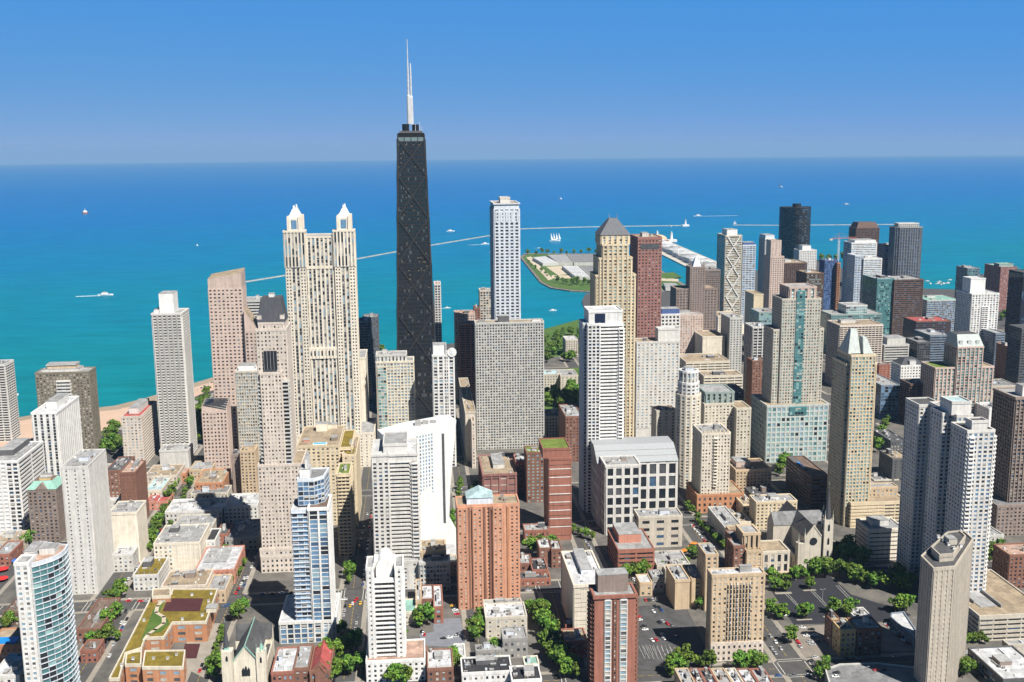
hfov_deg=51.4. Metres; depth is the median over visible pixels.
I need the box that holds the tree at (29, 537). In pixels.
[24,533,32,541]
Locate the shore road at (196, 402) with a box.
[0,393,213,447]
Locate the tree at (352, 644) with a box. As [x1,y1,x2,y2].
[343,629,358,651]
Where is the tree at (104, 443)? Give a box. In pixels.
[99,439,112,454]
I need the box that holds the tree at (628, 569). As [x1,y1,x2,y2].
[620,563,632,573]
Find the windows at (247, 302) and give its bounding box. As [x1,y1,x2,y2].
[247,302,258,316]
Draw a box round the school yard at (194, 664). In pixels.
[186,623,219,677]
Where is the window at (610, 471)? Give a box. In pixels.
[608,469,612,475]
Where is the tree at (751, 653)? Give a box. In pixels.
[745,649,757,667]
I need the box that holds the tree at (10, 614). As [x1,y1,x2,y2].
[3,610,16,626]
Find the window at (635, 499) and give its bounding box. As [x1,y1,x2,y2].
[633,497,637,503]
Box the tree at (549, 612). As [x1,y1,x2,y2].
[544,609,553,624]
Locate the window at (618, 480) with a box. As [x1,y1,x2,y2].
[616,478,621,484]
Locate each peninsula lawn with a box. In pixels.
[523,254,680,290]
[663,272,680,278]
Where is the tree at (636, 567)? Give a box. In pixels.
[627,561,639,576]
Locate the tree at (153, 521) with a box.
[150,518,162,528]
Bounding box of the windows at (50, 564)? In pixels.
[25,551,79,681]
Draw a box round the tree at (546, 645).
[543,639,557,662]
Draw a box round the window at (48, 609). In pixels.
[44,607,50,612]
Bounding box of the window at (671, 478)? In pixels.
[669,476,674,485]
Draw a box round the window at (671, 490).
[669,488,674,497]
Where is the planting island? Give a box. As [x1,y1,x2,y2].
[774,592,791,593]
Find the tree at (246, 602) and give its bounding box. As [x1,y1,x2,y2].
[241,596,249,608]
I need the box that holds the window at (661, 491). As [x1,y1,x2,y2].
[659,488,664,497]
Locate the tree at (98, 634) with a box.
[92,629,102,638]
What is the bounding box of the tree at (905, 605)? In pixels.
[900,600,908,610]
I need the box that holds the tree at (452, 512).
[449,509,455,516]
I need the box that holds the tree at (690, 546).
[685,544,695,552]
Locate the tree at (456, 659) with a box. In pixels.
[453,653,462,670]
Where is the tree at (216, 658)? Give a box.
[209,651,221,672]
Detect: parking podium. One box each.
[159,443,193,468]
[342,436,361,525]
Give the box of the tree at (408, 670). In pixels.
[398,664,412,680]
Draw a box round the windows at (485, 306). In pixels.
[480,292,490,318]
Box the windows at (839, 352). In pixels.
[827,352,874,525]
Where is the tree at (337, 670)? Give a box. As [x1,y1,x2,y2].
[332,663,341,677]
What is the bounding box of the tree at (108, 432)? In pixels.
[101,427,112,437]
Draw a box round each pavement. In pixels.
[0,572,113,605]
[0,611,88,658]
[61,510,157,542]
[86,609,190,681]
[119,547,153,599]
[146,445,202,467]
[186,482,194,497]
[208,600,344,681]
[242,538,348,594]
[355,594,470,681]
[363,536,456,588]
[370,492,455,529]
[450,469,454,487]
[456,408,460,429]
[460,437,477,456]
[464,460,477,486]
[487,591,560,674]
[520,530,577,580]
[554,356,567,367]
[572,487,595,521]
[583,585,776,669]
[588,527,695,577]
[650,674,791,681]
[678,492,706,516]
[700,523,836,565]
[764,579,967,660]
[771,479,824,511]
[814,673,824,681]
[833,540,893,566]
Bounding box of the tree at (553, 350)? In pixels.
[550,346,558,354]
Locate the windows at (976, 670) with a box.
[975,669,990,681]
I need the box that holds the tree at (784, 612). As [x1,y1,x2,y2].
[776,602,789,619]
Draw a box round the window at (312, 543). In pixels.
[311,542,318,545]
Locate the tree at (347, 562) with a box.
[342,560,356,570]
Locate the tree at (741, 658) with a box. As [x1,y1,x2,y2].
[735,651,749,667]
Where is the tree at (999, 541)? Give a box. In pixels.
[994,538,1005,543]
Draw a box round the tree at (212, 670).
[207,665,217,679]
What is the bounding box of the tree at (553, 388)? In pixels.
[549,386,558,393]
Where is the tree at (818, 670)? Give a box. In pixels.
[813,665,824,680]
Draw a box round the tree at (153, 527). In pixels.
[148,524,157,531]
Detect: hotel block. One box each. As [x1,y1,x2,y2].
[297,421,356,524]
[458,320,474,404]
[699,384,751,458]
[793,245,816,269]
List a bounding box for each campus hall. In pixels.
[544,408,558,437]
[563,336,577,355]
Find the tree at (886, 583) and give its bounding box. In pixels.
[884,579,892,588]
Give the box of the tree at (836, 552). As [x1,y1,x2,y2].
[833,544,841,558]
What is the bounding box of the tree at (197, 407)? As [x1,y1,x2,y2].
[195,404,201,411]
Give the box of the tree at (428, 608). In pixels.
[418,602,434,625]
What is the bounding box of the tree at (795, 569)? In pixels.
[789,565,799,580]
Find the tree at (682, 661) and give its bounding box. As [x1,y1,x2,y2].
[667,653,686,667]
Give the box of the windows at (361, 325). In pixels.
[359,322,373,403]
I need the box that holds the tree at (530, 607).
[528,604,533,613]
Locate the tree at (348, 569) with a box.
[343,563,355,574]
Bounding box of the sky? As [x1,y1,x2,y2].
[0,0,1023,164]
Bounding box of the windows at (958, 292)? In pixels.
[954,292,996,337]
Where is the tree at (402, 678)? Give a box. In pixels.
[396,669,406,681]
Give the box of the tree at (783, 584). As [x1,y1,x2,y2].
[775,579,786,591]
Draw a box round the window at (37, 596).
[35,593,41,598]
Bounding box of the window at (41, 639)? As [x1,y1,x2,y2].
[39,636,45,641]
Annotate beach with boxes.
[0,381,213,446]
[19,377,212,420]
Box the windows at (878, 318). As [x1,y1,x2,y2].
[820,304,881,352]
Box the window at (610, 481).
[608,479,612,485]
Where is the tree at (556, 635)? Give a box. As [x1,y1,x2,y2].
[547,630,562,640]
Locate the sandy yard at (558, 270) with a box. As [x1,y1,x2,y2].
[547,266,567,274]
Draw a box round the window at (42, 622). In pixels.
[37,620,44,625]
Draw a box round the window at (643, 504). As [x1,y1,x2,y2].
[641,502,645,508]
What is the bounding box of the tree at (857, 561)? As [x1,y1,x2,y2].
[848,558,862,565]
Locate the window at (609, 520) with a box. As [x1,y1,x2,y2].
[607,517,612,523]
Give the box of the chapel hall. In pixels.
[760,539,789,571]
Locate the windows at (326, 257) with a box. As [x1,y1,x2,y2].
[286,256,371,465]
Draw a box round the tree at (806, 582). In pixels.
[804,577,810,588]
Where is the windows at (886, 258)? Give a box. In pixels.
[878,245,887,275]
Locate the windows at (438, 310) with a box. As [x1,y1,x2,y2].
[435,286,440,340]
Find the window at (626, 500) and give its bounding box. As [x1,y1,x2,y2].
[624,497,629,503]
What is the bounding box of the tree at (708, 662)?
[702,650,711,667]
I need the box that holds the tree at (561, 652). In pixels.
[553,643,568,664]
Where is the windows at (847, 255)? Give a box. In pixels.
[845,255,880,301]
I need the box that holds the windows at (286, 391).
[259,375,299,571]
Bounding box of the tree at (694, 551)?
[688,546,696,559]
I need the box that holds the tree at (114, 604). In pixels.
[109,601,122,619]
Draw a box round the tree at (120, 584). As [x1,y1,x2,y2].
[112,577,128,598]
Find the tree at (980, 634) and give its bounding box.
[977,630,983,643]
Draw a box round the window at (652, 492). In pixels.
[649,489,655,498]
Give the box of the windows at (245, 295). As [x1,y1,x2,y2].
[212,295,256,447]
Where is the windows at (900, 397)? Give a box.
[899,397,905,421]
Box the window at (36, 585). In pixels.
[34,582,40,587]
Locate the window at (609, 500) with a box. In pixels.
[607,498,612,504]
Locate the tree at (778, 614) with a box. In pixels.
[774,606,783,619]
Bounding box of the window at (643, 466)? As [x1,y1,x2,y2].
[641,464,645,473]
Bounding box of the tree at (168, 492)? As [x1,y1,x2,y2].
[162,488,173,498]
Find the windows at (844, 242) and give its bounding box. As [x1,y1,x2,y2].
[841,242,875,301]
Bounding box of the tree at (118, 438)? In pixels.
[113,436,122,444]
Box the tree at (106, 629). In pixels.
[100,622,114,643]
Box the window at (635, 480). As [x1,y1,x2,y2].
[633,478,637,484]
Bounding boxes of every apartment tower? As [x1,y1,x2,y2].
[0,359,20,441]
[13,541,80,681]
[27,472,66,542]
[31,393,82,476]
[35,361,101,448]
[61,449,113,594]
[121,398,159,463]
[151,290,197,453]
[247,295,261,318]
[278,451,340,643]
[336,462,355,556]
[359,317,373,403]
[360,349,369,420]
[363,313,379,388]
[365,548,425,681]
[371,431,421,557]
[376,349,415,428]
[432,342,456,465]
[434,280,441,341]
[455,485,519,609]
[474,314,543,449]
[478,287,490,319]
[524,445,543,502]
[538,437,571,539]
[579,305,624,512]
[587,567,638,681]
[674,366,700,487]
[686,423,743,512]
[716,228,743,333]
[740,241,755,323]
[757,233,774,292]
[763,239,783,308]
[778,203,810,258]
[819,258,837,309]
[824,318,882,385]
[826,328,876,525]
[841,238,876,301]
[845,253,881,301]
[849,221,879,256]
[887,222,922,277]
[896,395,996,591]
[913,530,973,681]
[920,331,993,416]
[954,265,979,297]
[954,276,999,338]
[981,328,1004,369]
[984,262,1020,310]
[990,383,1023,535]
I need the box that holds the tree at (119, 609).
[114,606,123,618]
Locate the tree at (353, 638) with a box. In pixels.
[346,627,363,651]
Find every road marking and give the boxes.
[0,433,813,680]
[2,452,911,681]
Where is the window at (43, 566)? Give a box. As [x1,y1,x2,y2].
[40,564,46,569]
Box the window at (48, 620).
[45,618,51,623]
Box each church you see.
[221,617,274,681]
[767,488,833,568]
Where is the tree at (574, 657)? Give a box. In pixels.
[563,651,579,663]
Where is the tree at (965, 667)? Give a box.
[959,659,972,677]
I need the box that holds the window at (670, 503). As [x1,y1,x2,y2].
[668,500,674,507]
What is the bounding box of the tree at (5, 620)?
[0,615,12,627]
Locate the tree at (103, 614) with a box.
[99,608,110,619]
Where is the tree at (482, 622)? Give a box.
[471,615,484,631]
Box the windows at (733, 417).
[701,417,748,458]
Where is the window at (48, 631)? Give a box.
[46,628,52,634]
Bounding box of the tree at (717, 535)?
[712,532,721,541]
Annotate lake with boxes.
[0,156,1023,416]
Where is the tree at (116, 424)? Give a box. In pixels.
[109,421,120,428]
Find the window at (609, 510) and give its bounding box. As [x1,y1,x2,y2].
[607,508,612,514]
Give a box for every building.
[0,530,31,548]
[0,540,23,565]
[0,627,21,663]
[0,653,24,681]
[2,598,19,625]
[76,597,120,642]
[80,639,104,662]
[109,588,218,681]
[110,496,120,508]
[111,499,148,562]
[113,546,138,571]
[133,556,169,590]
[147,464,184,489]
[148,477,170,497]
[148,492,173,509]
[153,523,210,569]
[160,468,188,483]
[161,569,213,590]
[165,497,227,524]
[175,513,219,529]
[189,461,215,481]
[190,485,231,497]
[195,468,231,489]
[195,545,244,583]
[206,528,221,545]
[207,574,232,602]
[219,523,232,545]
[224,493,259,522]
[225,519,260,549]
[404,556,419,588]
[405,598,415,624]
[419,554,450,589]
[420,538,445,557]
[446,543,455,554]
[450,555,456,575]
[454,643,465,656]
[470,416,475,467]
[475,642,503,655]
[483,597,521,604]
[483,601,526,637]
[499,452,514,458]
[500,626,527,657]
[520,552,532,570]
[520,570,550,585]
[523,522,549,539]
[529,557,547,575]
[532,256,557,265]
[544,369,560,387]
[547,254,572,265]
[556,369,577,388]
[561,627,587,657]
[562,266,589,279]
[563,618,572,627]
[567,254,592,265]
[579,266,592,275]
[634,507,682,547]
[635,574,652,595]
[648,569,664,593]
[654,550,689,572]
[663,283,676,290]
[663,560,671,577]
[666,564,689,609]
[682,564,701,606]
[694,330,724,356]
[699,370,742,387]
[707,506,740,548]
[716,311,742,332]
[726,384,743,400]
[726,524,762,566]
[732,512,751,523]
[736,494,748,517]
[744,485,777,497]
[820,302,881,352]
[824,609,839,646]
[831,617,855,656]
[847,607,871,616]
[847,615,882,655]
[871,472,898,480]
[873,429,902,452]
[878,448,902,480]
[890,611,915,647]
[975,402,991,426]
[989,526,1003,541]
[991,379,1015,401]
[1002,638,1023,653]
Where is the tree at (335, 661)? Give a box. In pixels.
[332,656,343,676]
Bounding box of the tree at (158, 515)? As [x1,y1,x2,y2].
[150,512,164,521]
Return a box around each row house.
[271,646,297,681]
[293,644,313,681]
[309,640,334,681]
[415,579,421,607]
[421,584,433,613]
[425,644,426,679]
[427,648,453,681]
[433,584,443,623]
[460,655,512,681]
[509,664,541,681]
[522,655,538,664]
[536,538,551,565]
[548,540,561,567]
[674,667,694,681]
[688,668,704,681]
[698,667,716,681]
[710,667,731,681]
[725,668,743,681]
[736,668,757,681]
[749,666,772,681]
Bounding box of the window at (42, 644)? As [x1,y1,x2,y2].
[39,641,46,647]
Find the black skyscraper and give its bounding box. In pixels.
[396,44,435,419]
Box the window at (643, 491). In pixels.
[641,489,645,498]
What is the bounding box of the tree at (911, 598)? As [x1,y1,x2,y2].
[904,594,916,610]
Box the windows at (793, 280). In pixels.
[784,264,806,282]
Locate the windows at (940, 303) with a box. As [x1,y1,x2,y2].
[922,301,955,330]
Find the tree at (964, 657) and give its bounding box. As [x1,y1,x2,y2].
[959,655,972,674]
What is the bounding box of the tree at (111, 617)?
[108,610,114,621]
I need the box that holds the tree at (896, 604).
[887,597,903,611]
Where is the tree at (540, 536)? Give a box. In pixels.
[534,534,544,538]
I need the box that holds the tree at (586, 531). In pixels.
[580,527,589,535]
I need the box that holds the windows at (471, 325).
[460,325,474,403]
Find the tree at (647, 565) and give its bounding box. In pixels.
[639,558,651,571]
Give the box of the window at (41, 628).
[38,625,44,631]
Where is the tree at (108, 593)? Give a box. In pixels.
[101,589,113,597]
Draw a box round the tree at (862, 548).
[856,545,872,565]
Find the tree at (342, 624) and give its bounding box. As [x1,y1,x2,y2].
[338,619,347,633]
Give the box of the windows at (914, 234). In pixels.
[887,224,921,276]
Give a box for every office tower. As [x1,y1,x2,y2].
[201,398,232,471]
[208,267,257,450]
[235,362,260,459]
[630,232,661,337]
[661,306,679,339]
[705,564,765,661]
[721,313,742,372]
[743,322,763,402]
[861,274,894,334]
[877,243,888,275]
[887,275,923,335]
[891,356,920,383]
[1004,269,1023,343]
[1005,324,1023,383]
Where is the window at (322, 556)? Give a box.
[321,555,328,558]
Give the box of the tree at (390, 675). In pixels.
[382,670,397,681]
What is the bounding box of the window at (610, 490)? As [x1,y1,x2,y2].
[608,488,612,494]
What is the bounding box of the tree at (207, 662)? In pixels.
[204,658,212,667]
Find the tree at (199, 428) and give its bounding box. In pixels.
[196,424,201,433]
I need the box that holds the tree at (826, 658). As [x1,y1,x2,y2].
[820,654,830,664]
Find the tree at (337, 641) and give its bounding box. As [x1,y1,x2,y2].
[333,637,345,656]
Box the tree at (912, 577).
[902,572,916,591]
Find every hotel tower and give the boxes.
[255,292,306,572]
[283,204,376,466]
[377,414,455,542]
[489,196,520,319]
[590,218,635,436]
[634,326,679,436]
[670,256,716,329]
[750,283,828,462]
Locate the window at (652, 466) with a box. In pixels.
[650,464,655,473]
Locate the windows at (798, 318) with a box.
[750,288,826,461]
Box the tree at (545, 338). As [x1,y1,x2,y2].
[544,334,549,345]
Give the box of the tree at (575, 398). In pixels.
[569,391,578,402]
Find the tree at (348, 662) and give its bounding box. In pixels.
[343,654,355,676]
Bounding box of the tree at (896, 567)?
[888,562,906,576]
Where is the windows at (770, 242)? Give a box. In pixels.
[763,242,782,307]
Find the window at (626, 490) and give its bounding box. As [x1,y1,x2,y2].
[624,488,629,494]
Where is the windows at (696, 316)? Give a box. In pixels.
[680,316,701,352]
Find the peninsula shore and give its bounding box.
[520,253,684,292]
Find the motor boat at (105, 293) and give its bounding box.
[98,291,112,295]
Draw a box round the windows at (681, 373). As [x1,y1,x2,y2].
[675,373,700,486]
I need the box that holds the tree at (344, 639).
[339,635,349,649]
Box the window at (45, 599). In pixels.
[43,596,49,601]
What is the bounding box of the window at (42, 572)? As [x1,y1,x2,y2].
[40,569,46,574]
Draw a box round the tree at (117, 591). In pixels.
[110,585,122,596]
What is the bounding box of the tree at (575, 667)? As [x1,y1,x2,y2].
[571,661,580,678]
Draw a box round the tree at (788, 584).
[785,580,791,591]
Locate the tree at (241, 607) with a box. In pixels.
[229,601,245,619]
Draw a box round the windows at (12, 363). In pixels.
[0,363,19,440]
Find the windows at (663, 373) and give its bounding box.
[634,373,677,427]
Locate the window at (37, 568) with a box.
[32,566,39,571]
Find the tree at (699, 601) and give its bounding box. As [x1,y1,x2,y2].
[694,596,703,605]
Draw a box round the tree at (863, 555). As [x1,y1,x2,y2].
[859,551,869,563]
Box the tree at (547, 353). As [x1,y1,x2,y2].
[544,351,551,359]
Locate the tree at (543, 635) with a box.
[537,628,552,643]
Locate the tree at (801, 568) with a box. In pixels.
[798,564,805,579]
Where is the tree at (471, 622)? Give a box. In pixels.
[464,618,481,639]
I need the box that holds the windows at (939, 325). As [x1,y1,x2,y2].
[903,319,950,336]
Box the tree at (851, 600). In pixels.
[843,597,859,607]
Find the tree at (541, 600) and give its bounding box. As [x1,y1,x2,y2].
[532,598,552,610]
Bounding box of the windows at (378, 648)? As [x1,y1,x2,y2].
[368,642,423,681]
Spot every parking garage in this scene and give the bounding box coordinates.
[680,353,729,370]
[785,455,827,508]
[824,662,916,681]
[848,482,899,527]
[967,569,1023,641]
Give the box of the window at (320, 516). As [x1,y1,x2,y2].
[319,515,326,518]
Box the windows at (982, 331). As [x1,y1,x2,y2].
[981,331,1003,368]
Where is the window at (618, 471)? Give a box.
[616,468,621,475]
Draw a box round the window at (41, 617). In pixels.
[37,615,43,620]
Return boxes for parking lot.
[637,605,713,669]
[766,576,909,624]
[783,625,837,656]
[879,621,914,650]
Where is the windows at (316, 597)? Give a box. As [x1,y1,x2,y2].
[281,474,334,642]
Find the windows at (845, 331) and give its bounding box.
[825,323,881,383]
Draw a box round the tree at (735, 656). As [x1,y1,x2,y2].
[732,649,745,664]
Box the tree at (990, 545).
[988,541,994,560]
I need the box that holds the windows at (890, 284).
[862,277,893,334]
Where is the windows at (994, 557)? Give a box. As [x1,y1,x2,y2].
[993,557,1007,578]
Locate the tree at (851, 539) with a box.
[837,534,856,546]
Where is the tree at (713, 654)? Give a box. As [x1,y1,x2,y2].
[703,649,716,667]
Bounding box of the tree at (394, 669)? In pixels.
[386,663,401,681]
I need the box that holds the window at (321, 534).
[320,533,327,536]
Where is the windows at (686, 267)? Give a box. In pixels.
[671,267,715,329]
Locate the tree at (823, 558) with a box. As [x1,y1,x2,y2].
[819,556,832,575]
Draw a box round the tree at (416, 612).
[412,606,430,626]
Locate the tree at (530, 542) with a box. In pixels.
[521,535,536,553]
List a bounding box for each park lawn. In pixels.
[544,320,578,356]
[544,367,578,408]
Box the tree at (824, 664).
[815,660,830,672]
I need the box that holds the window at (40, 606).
[36,604,42,609]
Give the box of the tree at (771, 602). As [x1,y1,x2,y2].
[765,598,776,615]
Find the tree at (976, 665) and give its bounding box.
[971,660,978,672]
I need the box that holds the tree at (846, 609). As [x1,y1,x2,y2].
[841,604,851,617]
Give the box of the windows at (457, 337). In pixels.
[457,337,458,400]
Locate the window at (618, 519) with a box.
[616,517,620,522]
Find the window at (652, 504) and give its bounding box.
[649,501,655,507]
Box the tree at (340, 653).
[334,640,345,656]
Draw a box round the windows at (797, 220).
[779,208,810,258]
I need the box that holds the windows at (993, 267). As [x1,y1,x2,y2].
[984,267,1014,309]
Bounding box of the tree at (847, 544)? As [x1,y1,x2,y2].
[839,542,851,560]
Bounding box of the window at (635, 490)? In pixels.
[633,487,637,493]
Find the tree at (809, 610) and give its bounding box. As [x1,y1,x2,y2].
[802,602,813,617]
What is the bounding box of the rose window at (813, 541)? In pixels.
[810,538,816,544]
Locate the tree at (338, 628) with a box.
[336,624,341,636]
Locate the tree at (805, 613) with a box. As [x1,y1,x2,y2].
[798,603,808,618]
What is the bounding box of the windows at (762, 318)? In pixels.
[750,310,771,323]
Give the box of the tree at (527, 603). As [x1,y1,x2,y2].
[524,599,533,615]
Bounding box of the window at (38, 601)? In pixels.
[35,599,42,604]
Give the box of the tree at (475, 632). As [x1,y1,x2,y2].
[467,626,480,637]
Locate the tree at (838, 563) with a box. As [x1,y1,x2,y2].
[831,559,846,577]
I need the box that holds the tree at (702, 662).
[695,656,705,667]
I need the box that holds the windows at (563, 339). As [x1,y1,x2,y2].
[563,339,576,355]
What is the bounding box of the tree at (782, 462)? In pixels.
[776,456,785,469]
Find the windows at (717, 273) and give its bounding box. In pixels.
[705,271,719,309]
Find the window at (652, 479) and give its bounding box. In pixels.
[649,476,655,485]
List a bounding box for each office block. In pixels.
[0,437,45,534]
[590,436,677,534]
[607,522,654,572]
[679,310,702,353]
[743,290,763,347]
[750,308,771,323]
[783,259,807,282]
[796,269,823,309]
[855,515,897,560]
[874,374,899,418]
[877,361,890,378]
[881,335,909,378]
[902,316,950,336]
[905,336,930,361]
[914,328,946,360]
[922,295,955,330]
[968,645,1023,681]
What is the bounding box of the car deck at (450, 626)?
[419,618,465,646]
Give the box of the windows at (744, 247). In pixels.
[740,246,755,322]
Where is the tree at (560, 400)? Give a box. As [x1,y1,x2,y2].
[556,396,565,403]
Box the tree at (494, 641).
[488,637,500,645]
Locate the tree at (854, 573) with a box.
[847,565,858,581]
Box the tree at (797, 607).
[795,603,806,618]
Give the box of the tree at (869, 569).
[864,567,872,578]
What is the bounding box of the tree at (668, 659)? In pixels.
[664,650,678,674]
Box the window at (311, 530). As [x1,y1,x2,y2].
[310,529,317,532]
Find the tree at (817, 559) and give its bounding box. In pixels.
[809,556,821,577]
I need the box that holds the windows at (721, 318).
[721,318,741,370]
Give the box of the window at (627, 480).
[624,478,629,484]
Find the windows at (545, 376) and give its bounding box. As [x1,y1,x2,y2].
[545,376,556,387]
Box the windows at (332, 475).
[330,475,335,523]
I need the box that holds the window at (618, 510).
[616,507,620,513]
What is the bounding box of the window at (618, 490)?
[616,488,620,494]
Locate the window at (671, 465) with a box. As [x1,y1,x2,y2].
[669,463,675,472]
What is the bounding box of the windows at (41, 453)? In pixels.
[20,453,44,528]
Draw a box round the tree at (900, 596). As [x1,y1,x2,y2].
[893,593,907,611]
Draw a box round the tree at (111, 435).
[108,433,117,442]
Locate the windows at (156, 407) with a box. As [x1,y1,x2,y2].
[142,407,158,462]
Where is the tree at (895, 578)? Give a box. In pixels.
[892,571,906,590]
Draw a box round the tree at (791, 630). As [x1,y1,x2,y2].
[784,624,797,642]
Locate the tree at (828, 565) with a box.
[822,559,834,577]
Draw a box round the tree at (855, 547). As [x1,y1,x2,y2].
[849,544,858,558]
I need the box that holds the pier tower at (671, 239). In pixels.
[667,231,676,241]
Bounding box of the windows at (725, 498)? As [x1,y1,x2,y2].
[688,431,735,511]
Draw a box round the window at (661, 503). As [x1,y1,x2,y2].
[659,501,664,507]
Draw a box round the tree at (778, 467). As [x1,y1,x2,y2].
[774,463,783,475]
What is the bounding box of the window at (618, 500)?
[616,498,620,504]
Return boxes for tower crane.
[829,233,851,261]
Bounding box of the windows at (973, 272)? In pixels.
[955,267,979,297]
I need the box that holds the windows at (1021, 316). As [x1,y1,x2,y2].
[1005,271,1023,342]
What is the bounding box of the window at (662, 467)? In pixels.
[659,464,665,473]
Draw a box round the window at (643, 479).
[641,477,645,486]
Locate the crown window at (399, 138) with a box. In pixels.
[398,137,423,140]
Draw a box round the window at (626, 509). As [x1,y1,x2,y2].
[624,507,629,513]
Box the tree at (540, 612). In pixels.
[534,608,547,627]
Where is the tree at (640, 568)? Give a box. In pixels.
[636,563,644,573]
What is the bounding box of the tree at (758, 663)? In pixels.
[752,656,762,667]
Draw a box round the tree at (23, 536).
[19,534,28,542]
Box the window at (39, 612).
[36,609,43,615]
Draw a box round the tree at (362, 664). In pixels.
[356,655,365,669]
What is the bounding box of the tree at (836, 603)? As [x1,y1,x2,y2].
[828,596,841,612]
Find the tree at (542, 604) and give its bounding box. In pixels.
[531,601,548,614]
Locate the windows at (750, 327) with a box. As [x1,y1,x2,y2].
[744,327,751,401]
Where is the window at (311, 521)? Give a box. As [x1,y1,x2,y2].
[310,520,317,523]
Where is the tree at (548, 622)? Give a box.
[537,616,557,631]
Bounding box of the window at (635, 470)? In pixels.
[633,468,638,474]
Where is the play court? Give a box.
[184,644,199,657]
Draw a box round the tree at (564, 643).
[552,640,571,650]
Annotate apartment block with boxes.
[108,456,134,496]
[119,460,149,517]
[231,449,241,491]
[239,442,258,492]
[454,310,474,347]
[454,329,458,400]
[473,304,479,319]
[478,453,516,494]
[513,453,523,494]
[559,404,578,461]
[561,548,600,637]
[651,405,674,444]
[697,542,718,610]
[705,267,720,310]
[724,530,737,567]
[729,456,771,491]
[746,357,762,406]
[749,493,797,529]
[833,262,840,309]
[898,378,922,423]
[992,542,1023,587]
[994,341,1006,379]
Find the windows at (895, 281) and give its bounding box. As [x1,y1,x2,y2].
[891,281,922,334]
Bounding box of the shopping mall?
[458,377,475,461]
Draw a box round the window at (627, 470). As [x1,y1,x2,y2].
[625,468,629,474]
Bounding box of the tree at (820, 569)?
[816,566,823,577]
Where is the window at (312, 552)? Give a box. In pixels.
[311,551,318,554]
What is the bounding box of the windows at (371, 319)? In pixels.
[371,319,377,387]
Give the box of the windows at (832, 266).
[819,261,834,309]
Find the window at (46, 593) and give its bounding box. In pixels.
[42,591,48,596]
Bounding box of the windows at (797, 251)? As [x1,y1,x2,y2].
[794,251,815,269]
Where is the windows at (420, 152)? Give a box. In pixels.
[398,147,433,417]
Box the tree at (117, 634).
[111,629,121,641]
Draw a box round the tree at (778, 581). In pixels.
[769,578,782,591]
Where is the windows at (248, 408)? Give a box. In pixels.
[238,408,260,457]
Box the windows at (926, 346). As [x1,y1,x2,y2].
[905,340,929,361]
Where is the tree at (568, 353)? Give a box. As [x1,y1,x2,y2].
[565,351,574,361]
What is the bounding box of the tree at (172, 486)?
[168,483,177,491]
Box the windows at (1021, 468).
[990,393,1023,535]
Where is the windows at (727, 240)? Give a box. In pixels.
[717,235,740,311]
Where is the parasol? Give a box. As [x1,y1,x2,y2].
[0,566,8,570]
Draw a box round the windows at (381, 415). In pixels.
[378,383,413,428]
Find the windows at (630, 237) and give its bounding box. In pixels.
[630,237,659,337]
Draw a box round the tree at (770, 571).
[764,566,777,584]
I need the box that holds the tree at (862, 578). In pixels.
[854,568,869,584]
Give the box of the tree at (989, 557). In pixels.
[987,549,992,559]
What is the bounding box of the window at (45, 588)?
[42,585,48,591]
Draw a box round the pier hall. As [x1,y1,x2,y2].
[656,234,716,267]
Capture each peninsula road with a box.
[526,257,552,279]
[552,275,677,280]
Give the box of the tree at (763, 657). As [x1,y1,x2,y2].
[755,651,768,662]
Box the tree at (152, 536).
[148,529,158,543]
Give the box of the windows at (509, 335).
[476,335,542,448]
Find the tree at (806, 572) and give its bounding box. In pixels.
[800,569,810,579]
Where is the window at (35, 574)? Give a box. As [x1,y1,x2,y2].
[33,571,39,577]
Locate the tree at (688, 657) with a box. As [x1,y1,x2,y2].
[679,649,693,662]
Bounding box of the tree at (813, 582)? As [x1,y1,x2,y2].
[806,576,815,588]
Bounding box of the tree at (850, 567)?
[845,562,862,583]
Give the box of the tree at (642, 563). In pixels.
[638,561,646,572]
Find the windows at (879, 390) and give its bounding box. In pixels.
[874,388,880,417]
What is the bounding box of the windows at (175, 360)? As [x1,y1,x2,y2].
[156,360,187,443]
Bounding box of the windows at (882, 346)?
[881,346,907,377]
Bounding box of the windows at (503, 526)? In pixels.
[459,526,517,608]
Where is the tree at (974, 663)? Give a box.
[966,656,975,674]
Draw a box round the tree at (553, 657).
[549,645,567,667]
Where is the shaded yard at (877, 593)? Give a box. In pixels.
[828,569,911,613]
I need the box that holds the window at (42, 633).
[38,631,45,636]
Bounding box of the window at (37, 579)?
[33,577,40,582]
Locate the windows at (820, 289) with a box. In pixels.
[796,272,822,309]
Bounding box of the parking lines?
[639,587,847,658]
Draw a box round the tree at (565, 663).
[558,656,572,677]
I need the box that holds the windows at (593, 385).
[584,357,622,511]
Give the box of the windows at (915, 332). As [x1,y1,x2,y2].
[915,332,945,359]
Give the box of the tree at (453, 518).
[450,516,455,522]
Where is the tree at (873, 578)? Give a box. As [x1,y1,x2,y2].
[867,573,878,589]
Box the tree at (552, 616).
[543,614,559,635]
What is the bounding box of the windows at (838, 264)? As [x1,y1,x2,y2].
[834,264,839,309]

